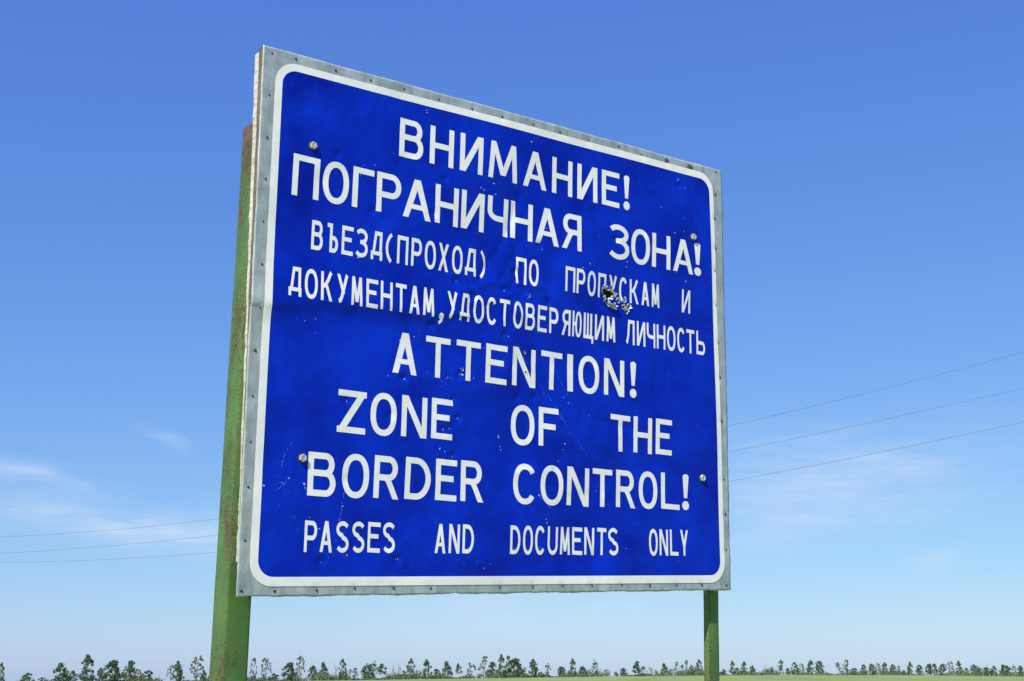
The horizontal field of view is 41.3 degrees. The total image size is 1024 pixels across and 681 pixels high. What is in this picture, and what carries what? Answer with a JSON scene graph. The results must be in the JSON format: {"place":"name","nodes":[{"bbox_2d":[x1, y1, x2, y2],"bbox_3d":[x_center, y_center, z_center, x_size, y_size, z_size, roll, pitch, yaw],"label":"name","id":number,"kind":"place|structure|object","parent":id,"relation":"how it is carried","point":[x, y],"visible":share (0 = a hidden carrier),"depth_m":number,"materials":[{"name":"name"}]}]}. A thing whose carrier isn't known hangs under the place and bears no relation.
{"place":"outdoors","nodes":[
{"label":"outdoors","id":0,"kind":"place"},
{"bbox_2d":[0,388,1021,553],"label":"power line","id":1,"kind":"object","parent":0,"point":[730,451],"visible":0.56,"depth_m":30.22,"materials":[{"name":"metal"}]},
{"bbox_2d":[0,422,1021,562],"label":"power line","id":2,"kind":"object","parent":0,"point":[733,480],"visible":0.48,"depth_m":30.05,"materials":[{"name":"metal"}]},
{"bbox_2d":[0,0,1023,680],"label":"sky","id":3,"kind":"structure","parent":0,"point":[869,154],"materials":[{"name":"blue"}]},
{"bbox_2d":[8,352,1022,536],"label":"power line","id":4,"kind":"object","parent":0,"point":[727,426],"visible":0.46,"depth_m":30.18,"materials":[{"name":"metal"}]},
{"bbox_2d":[305,675,1023,680],"bbox_3d":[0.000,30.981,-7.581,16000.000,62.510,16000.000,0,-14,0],"label":"field","id":5,"kind":"structure","parent":0,"point":[819,678],"depth_m":358.85,"materials":[{"name":"green plant"}]},
{"bbox_2d":[0,663,4,680],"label":"birch tree","id":6,"kind":"object","parent":5,"relation":"on","point":[1,672],"visible":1,"depth_m":276.40,"materials":[{"name":"green plant"}]},
{"bbox_2d":[20,673,33,680],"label":"leafy bush","id":7,"kind":"object","parent":5,"relation":"on","point":[25,677],"visible":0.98,"depth_m":271.75,"materials":[{"name":"green plant"}]},
{"bbox_2d":[52,662,69,680],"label":"birch tree","id":8,"kind":"object","parent":5,"relation":"on","point":[63,675],"visible":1,"depth_m":269.88,"materials":[{"name":"green plant"}]},
{"bbox_2d":[68,670,77,680],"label":"birch tree","id":9,"kind":"object","parent":5,"relation":"on","point":[72,672],"visible":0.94,"depth_m":288.26,"materials":[{"name":"green plant"}]},
{"bbox_2d":[74,654,96,680],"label":"birch tree","id":10,"kind":"object","parent":5,"relation":"on","point":[88,660],"visible":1,"depth_m":286.21,"materials":[{"name":"green plant"}]},
{"bbox_2d":[96,667,105,680],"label":"birch tree","id":11,"kind":"object","parent":5,"relation":"on","point":[99,674],"visible":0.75,"depth_m":303.07,"materials":[{"name":"green plant"}]},
{"bbox_2d":[101,660,124,680],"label":"bushy tree","id":12,"kind":"object","parent":5,"relation":"on","point":[113,664],"visible":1,"depth_m":288.19,"materials":[{"name":"green plant"}]},
{"bbox_2d":[121,660,136,679],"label":"birch tree","id":13,"kind":"object","parent":5,"relation":"on","point":[130,669],"visible":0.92,"depth_m":314.96,"materials":[{"name":"green plant"}]},
{"bbox_2d":[134,668,142,678],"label":"birch tree","id":14,"kind":"object","parent":5,"relation":"on","point":[137,670],"visible":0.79,"depth_m":308.10,"materials":[{"name":"green plant"}]},
{"bbox_2d":[141,670,152,678],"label":"leafy bush","id":15,"kind":"object","parent":5,"relation":"on","point":[148,675],"visible":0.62,"depth_m":321.99,"materials":[{"name":"green plant"}]},
{"bbox_2d":[166,665,174,680],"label":"birch tree","id":16,"kind":"object","parent":5,"relation":"on","point":[171,667],"visible":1,"depth_m":316.49,"materials":[{"name":"green plant"}]},
{"bbox_2d":[173,661,184,680],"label":"birch tree","id":17,"kind":"object","parent":5,"relation":"on","point":[177,667],"visible":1,"depth_m":317.34,"materials":[{"name":"green plant"}]},
{"bbox_2d":[189,656,205,679],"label":"birch tree","id":18,"kind":"object","parent":5,"relation":"on","point":[196,669],"visible":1,"depth_m":335.62,"materials":[{"name":"green plant"}]},
{"bbox_2d":[249,657,256,679],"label":"birch tree","id":19,"kind":"object","parent":5,"relation":"on","point":[253,665],"visible":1,"depth_m":344.11,"materials":[{"name":"green plant"}]},
{"bbox_2d":[261,657,271,677],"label":"birch tree","id":20,"kind":"object","parent":5,"relation":"on","point":[263,661],"visible":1,"depth_m":370.23,"materials":[{"name":"green plant"}]},
{"bbox_2d":[268,673,279,679],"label":"leafy bush","id":21,"kind":"object","parent":5,"relation":"on","point":[275,677],"visible":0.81,"depth_m":371.82,"materials":[{"name":"green plant"}]},
{"bbox_2d":[281,662,298,680],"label":"bushy tree","id":22,"kind":"object","parent":5,"relation":"on","point":[292,674],"visible":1,"depth_m":351.09,"materials":[{"name":"green plant"}]},
{"bbox_2d":[295,656,304,676],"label":"birch tree","id":23,"kind":"object","parent":5,"relation":"on","point":[300,667],"visible":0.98,"depth_m":371.69,"materials":[{"name":"green plant"}]},
{"bbox_2d":[307,665,317,679],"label":"bushy tree","id":24,"kind":"object","parent":5,"relation":"on","point":[313,668],"visible":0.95,"depth_m":379.75,"materials":[{"name":"green plant"}]},
{"bbox_2d":[318,662,328,676],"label":"birch tree","id":25,"kind":"object","parent":5,"relation":"on","point":[324,668],"visible":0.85,"depth_m":393.04,"materials":[{"name":"green plant"}]},
{"bbox_2d":[338,659,347,679],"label":"birch tree","id":26,"kind":"object","parent":5,"relation":"on","point":[341,674],"visible":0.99,"depth_m":366.69,"materials":[{"name":"green plant"}]},
{"bbox_2d":[352,668,357,678],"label":"birch tree","id":27,"kind":"object","parent":5,"relation":"on","point":[354,675],"visible":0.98,"depth_m":383.46,"materials":[{"name":"green plant"}]},
{"bbox_2d":[361,663,373,678],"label":"bushy tree","id":28,"kind":"object","parent":5,"relation":"on","point":[369,670],"visible":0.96,"depth_m":386.40,"materials":[{"name":"green plant"}]},
{"bbox_2d":[371,661,376,677],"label":"birch tree","id":29,"kind":"object","parent":5,"relation":"on","point":[373,664],"visible":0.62,"depth_m":406.13,"materials":[{"name":"green plant"}]},
{"bbox_2d":[376,664,386,678],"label":"birch tree","id":30,"kind":"object","parent":5,"relation":"on","point":[380,670],"visible":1,"depth_m":384.29,"materials":[{"name":"green plant"}]},
{"bbox_2d":[405,658,415,673],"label":"birch tree","id":31,"kind":"object","parent":5,"relation":"on","point":[410,667],"visible":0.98,"depth_m":414.65,"materials":[{"name":"green plant"}]},
{"bbox_2d":[422,659,431,678],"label":"birch tree","id":32,"kind":"object","parent":5,"relation":"on","point":[426,662],"visible":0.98,"depth_m":391.53,"materials":[{"name":"green plant"}]},
{"bbox_2d":[442,661,452,677],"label":"birch tree","id":33,"kind":"object","parent":5,"relation":"on","point":[446,666],"visible":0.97,"depth_m":404.79,"materials":[{"name":"green plant"}]},
{"bbox_2d":[455,663,462,676],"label":"birch tree","id":34,"kind":"object","parent":5,"relation":"on","point":[458,667],"visible":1,"depth_m":415.14,"materials":[{"name":"green plant"}]},
{"bbox_2d":[209,45,730,680],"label":"border sign","id":35,"kind":"object","parent":5,"relation":"on","point":[477,349],"visible":1,"depth_m":3.18,"materials":[{"name":"metal"}]},
{"bbox_2d":[467,663,475,676],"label":"birch tree","id":36,"kind":"object","parent":5,"relation":"on","point":[469,671],"visible":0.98,"depth_m":409.77,"materials":[{"name":"green plant"}]},
{"bbox_2d":[477,656,490,677],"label":"birch tree","id":37,"kind":"object","parent":5,"relation":"on","point":[485,673],"visible":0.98,"depth_m":421.55,"materials":[{"name":"green plant"}]},
{"bbox_2d":[487,662,496,674],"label":"birch tree","id":38,"kind":"object","parent":5,"relation":"on","point":[492,664],"visible":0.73,"depth_m":426.42,"materials":[{"name":"green plant"}]},
{"bbox_2d":[496,654,505,677],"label":"birch tree","id":39,"kind":"object","parent":5,"relation":"on","point":[501,660],"visible":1,"depth_m":404.25,"materials":[{"name":"green plant"}]},
{"bbox_2d":[505,655,511,674],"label":"birch tree","id":40,"kind":"object","parent":5,"relation":"on","point":[508,658],"visible":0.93,"depth_m":419.18,"materials":[{"name":"green plant"}]},
{"bbox_2d":[505,658,526,677],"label":"bushy tree","id":41,"kind":"object","parent":5,"relation":"on","point":[516,663],"visible":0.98,"depth_m":418.47,"materials":[{"name":"green plant"}]},
{"bbox_2d":[20,664,1023,680],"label":"undergrowth","id":42,"kind":"object","parent":5,"relation":"on","point":[318,677],"visible":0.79,"depth_m":430.88,"materials":[{"name":"green plant"}]},
{"bbox_2d":[528,659,540,677],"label":"birch tree","id":43,"kind":"object","parent":5,"relation":"on","point":[534,669],"visible":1,"depth_m":421.60,"materials":[{"name":"green plant"}]},
{"bbox_2d":[545,663,550,674],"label":"birch tree","id":44,"kind":"object","parent":5,"relation":"on","point":[547,669],"visible":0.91,"depth_m":464.75,"materials":[{"name":"green plant"}]},
{"bbox_2d":[557,666,565,675],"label":"bushy tree","id":45,"kind":"object","parent":5,"relation":"on","point":[560,672],"visible":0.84,"depth_m":470.17,"materials":[{"name":"green plant"}]},
{"bbox_2d":[566,658,576,676],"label":"birch tree","id":46,"kind":"object","parent":5,"relation":"on","point":[572,666],"visible":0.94,"depth_m":454.30,"materials":[{"name":"green plant"}]},
{"bbox_2d":[578,666,587,673],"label":"bushy tree","id":47,"kind":"object","parent":5,"relation":"on","point":[583,670],"visible":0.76,"depth_m":476.94,"materials":[{"name":"green plant"}]},
{"bbox_2d":[592,660,598,675],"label":"birch tree","id":48,"kind":"object","parent":5,"relation":"on","point":[596,664],"visible":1,"depth_m":451.62,"materials":[{"name":"green plant"}]},
{"bbox_2d":[620,668,626,675],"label":"bushy tree","id":49,"kind":"object","parent":5,"relation":"on","point":[623,670],"visible":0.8,"depth_m":505.26,"materials":[{"name":"green plant"}]},
{"bbox_2d":[632,661,640,674],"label":"birch tree","id":50,"kind":"object","parent":5,"relation":"on","point":[637,667],"visible":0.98,"depth_m":486.55,"materials":[{"name":"green plant"}]},
{"bbox_2d":[660,663,668,673],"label":"birch tree","id":51,"kind":"object","parent":5,"relation":"on","point":[665,668],"visible":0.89,"depth_m":510.21,"materials":[{"name":"green plant"}]},
{"bbox_2d":[688,665,694,675],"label":"birch tree","id":52,"kind":"object","parent":5,"relation":"on","point":[691,670],"visible":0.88,"depth_m":518.46,"materials":[{"name":"green plant"}]},
{"bbox_2d":[695,659,703,673],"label":"birch tree","id":53,"kind":"object","parent":5,"relation":"on","point":[700,662],"visible":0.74,"depth_m":549.98,"materials":[{"name":"green plant"}]},
{"bbox_2d":[727,660,735,674],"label":"birch tree","id":54,"kind":"object","parent":5,"relation":"on","point":[732,664],"visible":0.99,"depth_m":547.24,"materials":[{"name":"green plant"}]},
{"bbox_2d":[739,661,747,672],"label":"birch tree","id":55,"kind":"object","parent":5,"relation":"on","point":[743,667],"visible":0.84,"depth_m":584.22,"materials":[{"name":"green plant"}]},
{"bbox_2d":[748,665,755,674],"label":"bushy tree","id":56,"kind":"object","parent":5,"relation":"on","point":[752,672],"visible":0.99,"depth_m":550.64,"materials":[{"name":"green plant"}]},
{"bbox_2d":[777,659,783,674],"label":"birch tree","id":57,"kind":"object","parent":5,"relation":"on","point":[780,662],"visible":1,"depth_m":568.97,"materials":[{"name":"green plant"}]},
{"bbox_2d":[791,662,799,674],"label":"birch tree","id":58,"kind":"object","parent":5,"relation":"on","point":[795,667],"visible":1,"depth_m":567.20,"materials":[{"name":"green plant"}]},
{"bbox_2d":[805,660,814,673],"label":"birch tree","id":59,"kind":"object","parent":5,"relation":"on","point":[810,662],"visible":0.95,"depth_m":603.43,"materials":[{"name":"green plant"}]},
{"bbox_2d":[815,661,824,673],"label":"bushy tree","id":60,"kind":"object","parent":5,"relation":"on","point":[817,668],"visible":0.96,"depth_m":620.21,"materials":[{"name":"green plant"}]},
{"bbox_2d":[835,662,843,674],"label":"birch tree","id":61,"kind":"object","parent":5,"relation":"on","point":[837,665],"visible":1,"depth_m":594.38,"materials":[{"name":"green plant"}]},
{"bbox_2d":[844,659,848,674],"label":"birch tree","id":62,"kind":"object","parent":5,"relation":"on","point":[846,668],"visible":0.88,"depth_m":633.36,"materials":[{"name":"green plant"}]},
{"bbox_2d":[860,664,866,674],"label":"birch tree","id":63,"kind":"object","parent":5,"relation":"on","point":[862,669],"visible":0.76,"depth_m":633.79,"materials":[{"name":"green plant"}]},
{"bbox_2d":[868,663,876,674],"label":"bushy tree","id":64,"kind":"object","parent":5,"relation":"on","point":[871,666],"visible":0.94,"depth_m":628.50,"materials":[{"name":"green plant"}]},
{"bbox_2d":[880,662,887,673],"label":"birch tree","id":65,"kind":"object","parent":5,"relation":"on","point":[884,665],"visible":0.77,"depth_m":650.55,"materials":[{"name":"green plant"}]},
{"bbox_2d":[889,664,896,674],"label":"bushy tree","id":66,"kind":"object","parent":5,"relation":"on","point":[892,667],"visible":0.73,"depth_m":658.23,"materials":[{"name":"green plant"}]},
{"bbox_2d":[907,661,912,674],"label":"birch tree","id":67,"kind":"object","parent":5,"relation":"on","point":[908,668],"visible":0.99,"depth_m":632.10,"materials":[{"name":"green plant"}]},
{"bbox_2d":[915,664,922,674],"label":"bushy tree","id":68,"kind":"object","parent":5,"relation":"on","point":[918,671],"visible":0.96,"depth_m":657.63,"materials":[{"name":"green plant"}]},
{"bbox_2d":[925,663,932,674],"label":"bushy tree","id":69,"kind":"object","parent":5,"relation":"on","point":[929,666],"visible":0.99,"depth_m":669.80,"materials":[{"name":"green plant"}]},
{"bbox_2d":[931,663,939,675],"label":"birch tree","id":70,"kind":"object","parent":5,"relation":"on","point":[934,669],"visible":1,"depth_m":648.11,"materials":[{"name":"green plant"}]},
{"bbox_2d":[938,663,945,674],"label":"bushy tree","id":71,"kind":"object","parent":5,"relation":"on","point":[940,668],"visible":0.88,"depth_m":689.43,"materials":[{"name":"green plant"}]},
{"bbox_2d":[945,661,954,675],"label":"birch tree","id":72,"kind":"object","parent":5,"relation":"on","point":[950,666],"visible":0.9,"depth_m":681.98,"materials":[{"name":"green plant"}]},
{"bbox_2d":[955,660,964,675],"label":"birch tree","id":73,"kind":"object","parent":5,"relation":"on","point":[958,663],"visible":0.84,"depth_m":687.72,"materials":[{"name":"green plant"}]},
{"bbox_2d":[970,664,979,673],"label":"bushy tree","id":74,"kind":"object","parent":5,"relation":"on","point":[972,668],"visible":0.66,"depth_m":725.77,"materials":[{"name":"green plant"}]},
{"bbox_2d":[983,667,990,675],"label":"bushy tree","id":75,"kind":"object","parent":5,"relation":"on","point":[986,669],"visible":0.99,"depth_m":673.23,"materials":[{"name":"green plant"}]},
{"bbox_2d":[990,666,997,675],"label":"birch tree","id":76,"kind":"object","parent":5,"relation":"on","point":[993,673],"visible":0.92,"depth_m":680.58,"materials":[{"name":"green plant"}]},
{"bbox_2d":[998,665,1007,674],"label":"bushy tree","id":77,"kind":"object","parent":5,"relation":"on","point":[1002,669],"visible":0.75,"depth_m":724.35,"materials":[{"name":"green plant"}]},
{"bbox_2d":[1003,665,1011,675],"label":"bushy tree","id":78,"kind":"object","parent":5,"relation":"on","point":[1009,669],"visible":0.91,"depth_m":700.21,"materials":[{"name":"green plant"}]},
{"bbox_2d":[1016,665,1023,675],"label":"bushy tree","id":79,"kind":"object","parent":5,"relation":"on","point":[1020,670],"visible":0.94,"depth_m":719.50,"materials":[{"name":"green plant"}]}
]}

